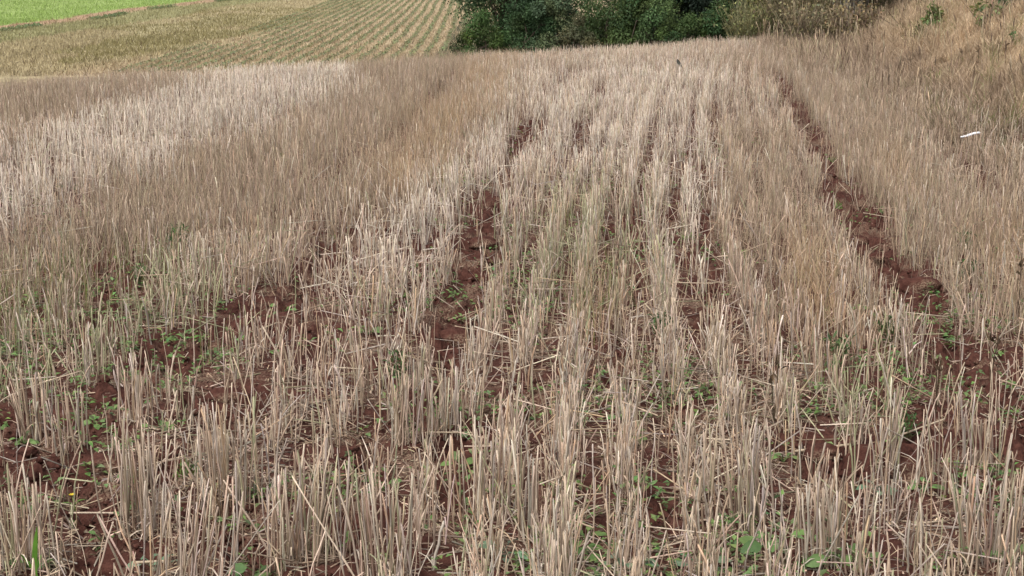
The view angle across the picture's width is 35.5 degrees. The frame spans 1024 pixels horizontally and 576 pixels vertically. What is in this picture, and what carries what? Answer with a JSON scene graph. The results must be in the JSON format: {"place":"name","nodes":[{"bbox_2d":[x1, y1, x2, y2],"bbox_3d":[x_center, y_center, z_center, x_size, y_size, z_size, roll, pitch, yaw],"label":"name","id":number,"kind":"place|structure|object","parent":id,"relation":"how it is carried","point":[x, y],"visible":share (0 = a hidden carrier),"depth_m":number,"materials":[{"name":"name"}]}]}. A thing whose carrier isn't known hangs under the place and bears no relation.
{"place":"outdoors","nodes":[
{"label":"outdoors","id":0,"kind":"place"},
{"bbox_2d":[0,0,815,87],"bbox_3d":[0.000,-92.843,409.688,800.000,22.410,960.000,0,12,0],"label":"field","id":1,"kind":"structure","parent":0,"point":[153,23],"depth_m":69.53,"materials":[{"name":"plant"}]},
{"bbox_2d":[1,0,227,30],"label":"grass strip","id":2,"kind":"object","parent":1,"relation":"on","point":[92,17],"visible":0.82,"depth_m":75.47,"materials":[{"name":"green plant"}]},
{"bbox_2d":[0,0,492,75],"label":"field residue","id":3,"kind":"object","parent":1,"relation":"on","point":[48,57],"visible":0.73,"depth_m":58.88,"materials":[{"name":"beige plant"}]},
{"bbox_2d":[113,0,516,71],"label":"crop rows","id":4,"kind":"object","parent":1,"relation":"on","point":[422,39],"visible":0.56,"depth_m":58.40,"materials":[{"name":"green plant"}]},
{"bbox_2d":[448,23,473,56],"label":"bush","id":5,"kind":"object","parent":1,"relation":"on","point":[459,41],"visible":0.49,"depth_m":35.89,"materials":[{"name":"green plant"}]},
{"bbox_2d":[443,0,564,55],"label":"broadleaf tree","id":6,"kind":"object","parent":1,"relation":"on","point":[502,10],"visible":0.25,"depth_m":37.69,"materials":[{"name":"green plant"}]},
{"bbox_2d":[492,0,558,56],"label":"bush","id":7,"kind":"object","parent":1,"relation":"on","point":[525,31],"visible":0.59,"depth_m":35.66,"materials":[{"name":"green plant"}]},
{"bbox_2d":[512,0,589,44],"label":"broadleaf tree","id":8,"kind":"object","parent":1,"relation":"on","point":[559,18],"visible":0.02,"depth_m":39.06,"materials":[{"name":"green plant"}]},
{"bbox_2d":[561,0,651,52],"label":"bush","id":9,"kind":"object","parent":1,"relation":"on","point":[600,16],"visible":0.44,"depth_m":35.46,"materials":[{"name":"green plant"}]},
{"bbox_2d":[561,0,688,49],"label":"broadleaf tree","id":10,"kind":"object","parent":1,"relation":"on","point":[605,1],"visible":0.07,"depth_m":40.00,"materials":[{"name":"green plant"}]},
{"bbox_2d":[640,0,714,42],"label":"bush","id":11,"kind":"object","parent":1,"relation":"on","point":[679,12],"visible":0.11,"depth_m":39.19,"materials":[{"name":"green plant"}]},
{"bbox_2d":[0,1,1023,575],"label":"ground","id":12,"kind":"structure","parent":0,"point":[468,287],"depth_m":5.88,"materials":[{"name":"red soil"}]},
{"bbox_2d":[8,430,38,444],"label":"green weed","id":13,"kind":"object","parent":12,"relation":"on","point":[32,441],"visible":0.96,"depth_m":5.05,"materials":[{"name":"green plant"}]},
{"bbox_2d":[18,528,40,575],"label":"grass shoot","id":14,"kind":"object","parent":12,"relation":"on","point":[35,549],"depth_m":3.94,"materials":[{"name":"green plant"}]},
{"bbox_2d":[9,558,52,567],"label":"green weed","id":15,"kind":"object","parent":12,"relation":"on","point":[10,563],"visible":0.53,"depth_m":3.99,"materials":[{"name":"green plant"}]},
{"bbox_2d":[7,359,61,444],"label":"straw tuft","id":16,"kind":"object","parent":12,"relation":"on","point":[38,427],"visible":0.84,"depth_m":5.17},
{"bbox_2d":[0,462,70,575],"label":"straw tuft","id":17,"kind":"object","parent":12,"relation":"on","point":[36,509],"visible":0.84,"depth_m":3.96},
{"bbox_2d":[46,364,90,466],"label":"straw tuft","id":18,"kind":"object","parent":12,"relation":"on","point":[69,428],"visible":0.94,"depth_m":4.95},
{"bbox_2d":[61,493,84,526],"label":"flowering weed","id":19,"kind":"object","parent":12,"relation":"on","point":[71,494],"visible":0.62,"depth_m":4.41,"materials":[{"name":"green plant"}]},
{"bbox_2d":[69,512,113,513],"bbox_3d":[-1.130,0.615,4.376,0.176,0.017,0.007,2,12,11],"label":"fallen straw","id":20,"kind":"object","parent":12,"relation":"on","point":[91,512],"visible":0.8,"depth_m":4.38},
{"bbox_2d":[84,415,104,429],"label":"green weed","id":21,"kind":"object","parent":12,"relation":"on","point":[94,424],"visible":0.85,"depth_m":5.21,"materials":[{"name":"green plant"}]},
{"bbox_2d":[71,305,126,375],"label":"straw tuft","id":22,"kind":"object","parent":12,"relation":"on","point":[89,357],"visible":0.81,"depth_m":5.86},
{"bbox_2d":[89,531,119,550],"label":"green weed","id":23,"kind":"object","parent":12,"relation":"on","point":[91,532],"visible":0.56,"depth_m":4.18,"materials":[{"name":"green plant"}]},
{"bbox_2d":[85,452,128,474],"bbox_3d":[-1.206,0.533,4.786,0.130,0.078,0.122,-6,13,-26],"label":"soil clod","id":24,"kind":"object","parent":12,"relation":"on","point":[99,458],"visible":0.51,"depth_m":4.75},
{"bbox_2d":[90,410,167,541],"bbox_3d":[-0.996,0.503,4.208,0.191,0.402,0.213,9,15,37],"label":"straw tuft","id":25,"kind":"object","parent":12,"relation":"on","point":[141,500],"visible":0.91,"depth_m":4.19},
{"bbox_2d":[130,262,149,285],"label":"green weed","id":26,"kind":"object","parent":12,"relation":"on","point":[139,279],"visible":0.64,"depth_m":7.52,"materials":[{"name":"green plant"}]},
{"bbox_2d":[116,346,175,427],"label":"straw tuft","id":27,"kind":"object","parent":12,"relation":"on","point":[137,384],"visible":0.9,"depth_m":5.23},
{"bbox_2d":[126,553,177,570],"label":"green weed","id":28,"kind":"object","parent":12,"relation":"on","point":[155,554],"visible":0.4,"depth_m":4.00,"materials":[{"name":"green plant"}]},
{"bbox_2d":[142,417,176,428],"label":"green weed","id":29,"kind":"object","parent":12,"relation":"on","point":[160,424],"visible":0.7,"depth_m":5.19,"materials":[{"name":"green plant"}]},
{"bbox_2d":[163,222,188,249],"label":"green weed","id":30,"kind":"object","parent":12,"relation":"on","point":[176,234],"visible":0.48,"depth_m":8.20,"materials":[{"name":"green plant"}]},
{"bbox_2d":[173,455,198,479],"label":"weed","id":31,"kind":"object","parent":12,"relation":"on","point":[187,463],"visible":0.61,"depth_m":4.70,"materials":[{"name":"green plant"}]},
{"bbox_2d":[97,464,280,575],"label":"straw tuft","id":32,"kind":"object","parent":12,"relation":"on","point":[192,563],"visible":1,"depth_m":3.83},
{"bbox_2d":[203,387,249,405],"bbox_3d":[-0.997,0.386,5.598,0.160,0.091,0.128,0,12,0],"label":"soil clod","id":33,"kind":"object","parent":12,"relation":"on","point":[217,394],"visible":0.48,"depth_m":5.56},
{"bbox_2d":[183,391,288,523],"bbox_3d":[-0.770,0.484,4.472,0.330,0.367,0.228,-7,14,-32],"label":"straw tuft","id":34,"kind":"object","parent":12,"relation":"on","point":[223,464],"visible":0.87,"depth_m":4.45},
{"bbox_2d":[235,565,271,575],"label":"green weed","id":35,"kind":"object","parent":12,"relation":"on","point":[264,567],"visible":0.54,"depth_m":4.02,"materials":[{"name":"green plant"}]},
{"bbox_2d":[228,560,300,575],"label":"green weed","id":36,"kind":"object","parent":12,"relation":"on","point":[240,568],"visible":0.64,"depth_m":4.00,"materials":[{"name":"green plant"}]},
{"bbox_2d":[275,311,304,322],"bbox_3d":[-0.944,0.136,6.731,0.145,0.077,0.121,0,12,0],"label":"soil clod","id":37,"kind":"object","parent":12,"relation":"on","point":[283,314],"visible":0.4,"depth_m":6.71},
{"bbox_2d":[223,426,361,575],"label":"straw tuft","id":38,"kind":"object","parent":12,"relation":"on","point":[290,543],"visible":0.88,"depth_m":4.02,"materials":[{"name":"plant"}]},
{"bbox_2d":[292,463,434,575],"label":"straw tuft","id":39,"kind":"object","parent":12,"relation":"on","point":[401,540],"visible":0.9,"depth_m":3.88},
{"bbox_2d":[351,326,381,333],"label":"green weed","id":40,"kind":"object","parent":12,"relation":"on","point":[377,329],"visible":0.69,"depth_m":6.47,"materials":[{"name":"green plant"}]},
{"bbox_2d":[382,348,415,378],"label":"green weed","id":41,"kind":"object","parent":12,"relation":"on","point":[397,368],"visible":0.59,"depth_m":5.79,"materials":[{"name":"green plant"}]},
{"bbox_2d":[367,355,443,453],"bbox_3d":[-0.332,0.381,5.025,0.246,0.324,0.222,6,13,25],"label":"straw tuft","id":42,"kind":"object","parent":12,"relation":"on","point":[407,432],"visible":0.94,"depth_m":5.01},
{"bbox_2d":[418,357,491,445],"bbox_3d":[-0.193,0.364,5.151,0.226,0.316,0.271,-11,16,-42],"label":"straw tuft","id":43,"kind":"object","parent":12,"relation":"on","point":[444,415],"visible":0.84,"depth_m":5.16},
{"bbox_2d":[440,451,473,472],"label":"green weed","id":44,"kind":"object","parent":12,"relation":"on","point":[469,460],"visible":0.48,"depth_m":4.76,"materials":[{"name":"green plant"}]},
{"bbox_2d":[439,327,475,346],"bbox_3d":[-0.228,0.207,6.497,0.153,0.094,0.144,7,14,32],"label":"soil clod","id":45,"kind":"object","parent":12,"relation":"on","point":[455,335],"visible":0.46,"depth_m":6.45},
{"bbox_2d":[457,310,477,323],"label":"soil clod","id":46,"kind":"object","parent":12,"relation":"on","point":[460,320],"visible":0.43,"depth_m":6.83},
{"bbox_2d":[424,408,531,540],"bbox_3d":[-0.083,0.498,4.292,0.277,0.342,0.250,1,12,7],"label":"straw tuft","id":47,"kind":"object","parent":12,"relation":"on","point":[478,479],"visible":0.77,"depth_m":4.29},
{"bbox_2d":[469,236,497,250],"bbox_3d":[-0.151,-0.232,8.472,0.157,0.085,0.128,0,12,0],"label":"soil clod","id":48,"kind":"object","parent":12,"relation":"on","point":[489,241],"visible":0.76,"depth_m":8.44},
{"bbox_2d":[457,7,511,58],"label":"bush","id":49,"kind":"object","parent":12,"relation":"on","point":[482,33],"visible":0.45,"depth_m":35.15,"materials":[{"name":"green plant"}]},
{"bbox_2d":[486,196,507,201],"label":"soil clod","id":50,"kind":"object","parent":12,"relation":"on","point":[497,198],"visible":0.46,"depth_m":9.99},
{"bbox_2d":[467,417,538,545],"bbox_3d":[0.008,0.520,4.212,0.159,0.348,0.250,-6,13,-27],"label":"straw tuft","id":51,"kind":"object","parent":12,"relation":"on","point":[532,493],"visible":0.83,"depth_m":4.21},
{"bbox_2d":[478,538,527,562],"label":"green weed","id":52,"kind":"object","parent":12,"relation":"on","point":[504,559],"visible":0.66,"depth_m":4.05,"materials":[{"name":"green plant"}]},
{"bbox_2d":[0,32,1023,575],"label":"stubble","id":53,"kind":"object","parent":12,"relation":"on","point":[566,410],"visible":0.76,"depth_m":7.34,"materials":[{"name":"plant"}]},
{"bbox_2d":[0,5,1023,575],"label":"soil crumbs","id":54,"kind":"object","parent":12,"relation":"on","point":[32,451],"visible":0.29,"depth_m":5.25,"materials":[{"name":"soil"}]},
{"bbox_2d":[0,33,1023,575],"bbox_3d":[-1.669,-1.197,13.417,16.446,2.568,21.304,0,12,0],"label":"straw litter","id":55,"kind":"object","parent":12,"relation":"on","point":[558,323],"visible":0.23,"depth_m":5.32,"materials":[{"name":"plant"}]},
{"bbox_2d":[0,125,1023,575],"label":"weed seedlings","id":56,"kind":"object","parent":12,"relation":"on","point":[660,489],"visible":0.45,"depth_m":5.50,"materials":[{"name":"green plant"}]},
{"bbox_2d":[527,0,581,55],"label":"bush","id":57,"kind":"object","parent":12,"relation":"on","point":[556,6],"visible":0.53,"depth_m":35.38,"materials":[{"name":"green plant"}]},
{"bbox_2d":[556,12,602,55],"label":"bush","id":58,"kind":"object","parent":12,"relation":"on","point":[579,37],"visible":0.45,"depth_m":34.96,"materials":[{"name":"green plant"}]},
{"bbox_2d":[567,540,602,560],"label":"green weed","id":59,"kind":"object","parent":12,"relation":"on","point":[592,556],"visible":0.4,"depth_m":4.07,"materials":[{"name":"green plant"}]},
{"bbox_2d":[576,525,606,541],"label":"green weed","id":60,"kind":"object","parent":12,"relation":"on","point":[598,533],"visible":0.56,"depth_m":4.21,"materials":[{"name":"green plant"}]},
{"bbox_2d":[610,428,646,443],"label":"green weed","id":61,"kind":"object","parent":12,"relation":"on","point":[644,438],"visible":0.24,"depth_m":5.04,"materials":[{"name":"green plant"}]},
{"bbox_2d":[604,553,658,570],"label":"green weed","id":62,"kind":"object","parent":12,"relation":"on","point":[629,564],"visible":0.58,"depth_m":3.97,"materials":[{"name":"green plant"}]},
{"bbox_2d":[604,0,685,49],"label":"bush","id":63,"kind":"object","parent":12,"relation":"on","point":[660,18],"visible":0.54,"depth_m":34.94,"materials":[{"name":"green plant"}]},
{"bbox_2d":[647,310,675,337],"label":"green weed","id":64,"kind":"object","parent":12,"relation":"on","point":[655,322],"visible":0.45,"depth_m":6.36,"materials":[{"name":"green plant"}]},
{"bbox_2d":[654,12,723,46],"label":"bush","id":65,"kind":"object","parent":12,"relation":"on","point":[686,24],"visible":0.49,"depth_m":34.30,"materials":[{"name":"green plant"}]},
{"bbox_2d":[675,551,731,572],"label":"green weed","id":66,"kind":"object","parent":12,"relation":"on","point":[719,561],"visible":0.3,"depth_m":4.01,"materials":[{"name":"green plant"}]},
{"bbox_2d":[677,0,746,40],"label":"bush","id":67,"kind":"object","parent":12,"relation":"on","point":[695,4],"visible":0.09,"depth_m":38.80,"materials":[{"name":"green plant"}]},
{"bbox_2d":[690,0,733,43],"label":"bush","id":68,"kind":"object","parent":12,"relation":"on","point":[711,12],"visible":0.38,"depth_m":34.52,"materials":[{"name":"green plant"}]},
{"bbox_2d":[680,393,786,535],"bbox_3d":[0.607,0.497,4.284,0.289,0.374,0.339,0,12,0],"label":"straw tuft","id":69,"kind":"object","parent":12,"relation":"on","point":[752,483],"visible":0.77,"depth_m":4.30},
{"bbox_2d":[726,0,757,36],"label":"bush","id":70,"kind":"object","parent":12,"relation":"on","point":[737,6],"visible":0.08,"depth_m":30.14,"materials":[{"name":"green plant"}]},
{"bbox_2d":[713,0,784,41],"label":"dry bush","id":71,"kind":"object","parent":12,"relation":"on","point":[745,28],"visible":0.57,"depth_m":27.99,"materials":[{"name":"green plant"}]},
{"bbox_2d":[718,0,792,35],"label":"bush","id":72,"kind":"object","parent":12,"relation":"on","point":[734,1],"visible":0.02,"depth_m":38.97,"materials":[{"name":"green plant"}]},
{"bbox_2d":[729,3,782,32],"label":"dry bush","id":73,"kind":"object","parent":12,"relation":"on","point":[758,15],"visible":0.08,"depth_m":28.35,"materials":[{"name":"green plant"}]},
{"bbox_2d":[745,0,790,13],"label":"bush","id":74,"kind":"object","parent":12,"relation":"on","point":[755,1],"visible":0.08,"depth_m":30.25,"materials":[{"name":"green plant"}]},
{"bbox_2d":[738,529,806,554],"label":"green weed","id":75,"kind":"object","parent":12,"relation":"on","point":[755,547],"visible":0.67,"depth_m":4.02,"materials":[{"name":"green plant"}]},
{"bbox_2d":[768,355,786,422],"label":"dead weed stem","id":76,"kind":"object","parent":12,"relation":"on","point":[771,379],"visible":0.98,"depth_m":5.21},
{"bbox_2d":[771,452,798,461],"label":"green weed","id":77,"kind":"object","parent":12,"relation":"on","point":[780,454],"visible":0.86,"depth_m":4.83,"materials":[{"name":"green plant"}]},
{"bbox_2d":[746,0,829,36],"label":"dry bush","id":78,"kind":"object","parent":12,"relation":"on","point":[770,3],"visible":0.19,"depth_m":27.88,"materials":[{"name":"beige plant"}]},
{"bbox_2d":[794,420,825,491],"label":"straw tuft","id":79,"kind":"object","parent":12,"relation":"on","point":[811,459],"visible":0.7,"depth_m":4.57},
{"bbox_2d":[768,0,854,40],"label":"dry bush","id":80,"kind":"object","parent":12,"relation":"on","point":[794,21],"visible":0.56,"depth_m":26.46,"materials":[{"name":"beige plant"}]},
{"bbox_2d":[803,442,841,463],"bbox_3d":[0.957,0.514,4.944,0.122,0.066,0.094,0,12,0],"label":"soil clod","id":81,"kind":"object","parent":12,"relation":"on","point":[818,449],"visible":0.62,"depth_m":4.91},
{"bbox_2d":[783,0,871,28],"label":"dry bush","id":82,"kind":"object","parent":12,"relation":"on","point":[814,2],"visible":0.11,"depth_m":27.32,"materials":[{"name":"beige plant"}]},
{"bbox_2d":[767,455,895,575],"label":"straw tuft","id":83,"kind":"object","parent":12,"relation":"on","point":[819,515],"visible":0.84,"depth_m":3.98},
{"bbox_2d":[820,329,857,368],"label":"green weed","id":84,"kind":"object","parent":12,"relation":"on","point":[838,343],"visible":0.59,"depth_m":5.95,"materials":[{"name":"green plant"}]},
{"bbox_2d":[804,537,882,567],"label":"green weed","id":85,"kind":"object","parent":12,"relation":"on","point":[812,563],"visible":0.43,"depth_m":3.96,"materials":[{"name":"green plant"}]},
{"bbox_2d":[832,0,868,21],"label":"dry bush","id":86,"kind":"object","parent":12,"relation":"on","point":[852,4],"visible":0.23,"depth_m":26.64,"materials":[{"name":"beige plant"}]},
{"bbox_2d":[823,0,890,40],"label":"dry bush","id":87,"kind":"object","parent":12,"relation":"on","point":[847,21],"visible":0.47,"depth_m":25.82,"materials":[{"name":"beige plant"}]},
{"bbox_2d":[845,235,868,244],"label":"soil clod","id":88,"kind":"object","parent":12,"relation":"on","point":[861,238],"visible":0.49,"depth_m":8.67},
{"bbox_2d":[867,252,885,263],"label":"soil clod","id":89,"kind":"object","parent":12,"relation":"on","point":[872,255],"visible":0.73,"depth_m":8.03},
{"bbox_2d":[856,479,897,494],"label":"green weed","id":90,"kind":"object","parent":12,"relation":"on","point":[857,488],"visible":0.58,"depth_m":4.56,"materials":[{"name":"green plant"}]},
{"bbox_2d":[864,0,901,14],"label":"dry bush","id":91,"kind":"object","parent":12,"relation":"on","point":[881,2],"visible":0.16,"depth_m":28.24,"materials":[{"name":"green plant"}]},
{"bbox_2d":[744,0,1023,176],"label":"bank grass","id":92,"kind":"structure","parent":12,"relation":"on","point":[985,70],"depth_m":17.42,"materials":[{"name":"plant"}]},
{"bbox_2d":[862,386,915,479],"bbox_3d":[1.140,0.434,4.827,0.167,0.292,0.203,3,12,14],"label":"straw tuft","id":93,"kind":"object","parent":12,"relation":"on","point":[892,452],"visible":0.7,"depth_m":4.80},
{"bbox_2d":[877,315,900,344],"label":"green weed","id":94,"kind":"object","parent":12,"relation":"on","point":[891,331],"visible":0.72,"depth_m":6.28,"materials":[{"name":"green plant"}]},
{"bbox_2d":[893,406,921,440],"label":"green weed","id":95,"kind":"object","parent":12,"relation":"on","point":[907,426],"visible":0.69,"depth_m":5.10,"materials":[{"name":"green plant"}]},
{"bbox_2d":[902,7,925,35],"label":"green sprig","id":96,"kind":"object","parent":12,"relation":"on","point":[917,27],"visible":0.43,"depth_m":20.96,"materials":[{"name":"green plant"}]},
{"bbox_2d":[894,276,941,294],"bbox_3d":[1.847,-0.001,7.271,0.212,0.112,0.158,0,12,0],"label":"soil clod","id":97,"kind":"object","parent":12,"relation":"on","point":[918,285],"visible":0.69,"depth_m":7.22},
{"bbox_2d":[901,418,944,434],"bbox_3d":[1.323,0.445,5.143,0.253,0.006,0.008,-11,16,-43],"label":"fallen straw","id":98,"kind":"object","parent":12,"relation":"on","point":[907,432],"visible":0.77,"depth_m":5.12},
{"bbox_2d":[907,477,944,493],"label":"green weed","id":99,"kind":"object","parent":12,"relation":"on","point":[933,486],"visible":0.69,"depth_m":4.57,"materials":[{"name":"green plant"}]},
{"bbox_2d":[920,0,948,25],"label":"green shrub","id":100,"kind":"object","parent":12,"relation":"on","point":[934,12],"visible":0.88,"depth_m":20.81,"materials":[{"name":"green plant"}]},
{"bbox_2d":[922,324,947,337],"bbox_3d":[1.730,0.181,6.567,0.119,0.067,0.098,0,12,0],"label":"soil clod","id":101,"kind":"object","parent":12,"relation":"on","point":[935,327],"visible":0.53,"depth_m":6.54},
{"bbox_2d":[930,352,944,413],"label":"dead weed stem","id":102,"kind":"object","parent":12,"relation":"on","point":[936,367],"visible":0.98,"depth_m":5.38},
{"bbox_2d":[952,230,976,253],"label":"green weed","id":103,"kind":"object","parent":12,"relation":"on","point":[969,233],"visible":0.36,"depth_m":8.19,"materials":[{"name":"green plant"}]},
{"bbox_2d":[955,258,982,282],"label":"green weed","id":104,"kind":"object","parent":12,"relation":"on","point":[966,269],"visible":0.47,"depth_m":7.46,"materials":[{"name":"green plant"}]},
{"bbox_2d":[961,368,988,379],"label":"soil clod","id":105,"kind":"object","parent":12,"relation":"on","point":[973,371],"visible":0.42,"depth_m":5.95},
{"bbox_2d":[930,459,1023,575],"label":"straw tuft","id":106,"kind":"object","parent":12,"relation":"on","point":[991,529],"visible":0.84,"depth_m":3.96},
{"bbox_2d":[961,0,1002,28],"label":"green sprig","id":107,"kind":"object","parent":12,"relation":"on","point":[978,8],"visible":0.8,"depth_m":18.82,"materials":[{"name":"green plant"}]},
{"bbox_2d":[959,394,1007,474],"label":"straw tuft","id":108,"kind":"object","parent":12,"relation":"on","point":[971,442],"visible":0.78,"depth_m":4.83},
{"bbox_2d":[985,330,1000,381],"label":"dead weed stem","id":109,"kind":"object","parent":12,"relation":"on","point":[992,338],"visible":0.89,"depth_m":5.75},
{"bbox_2d":[982,544,1023,563],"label":"green weed","id":110,"kind":"object","parent":12,"relation":"on","point":[1021,549],"visible":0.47,"depth_m":4.01,"materials":[{"name":"green plant"}]},
{"bbox_2d":[1016,253,1023,314],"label":"dead weed stem","id":111,"kind":"object","parent":12,"relation":"on","point":[1020,264],"visible":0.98,"depth_m":6.62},
{"bbox_2d":[0,31,1023,575],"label":"dry grass","id":112,"kind":"structure","parent":0,"point":[168,205],"depth_m":9.91,"materials":[{"name":"plant"}]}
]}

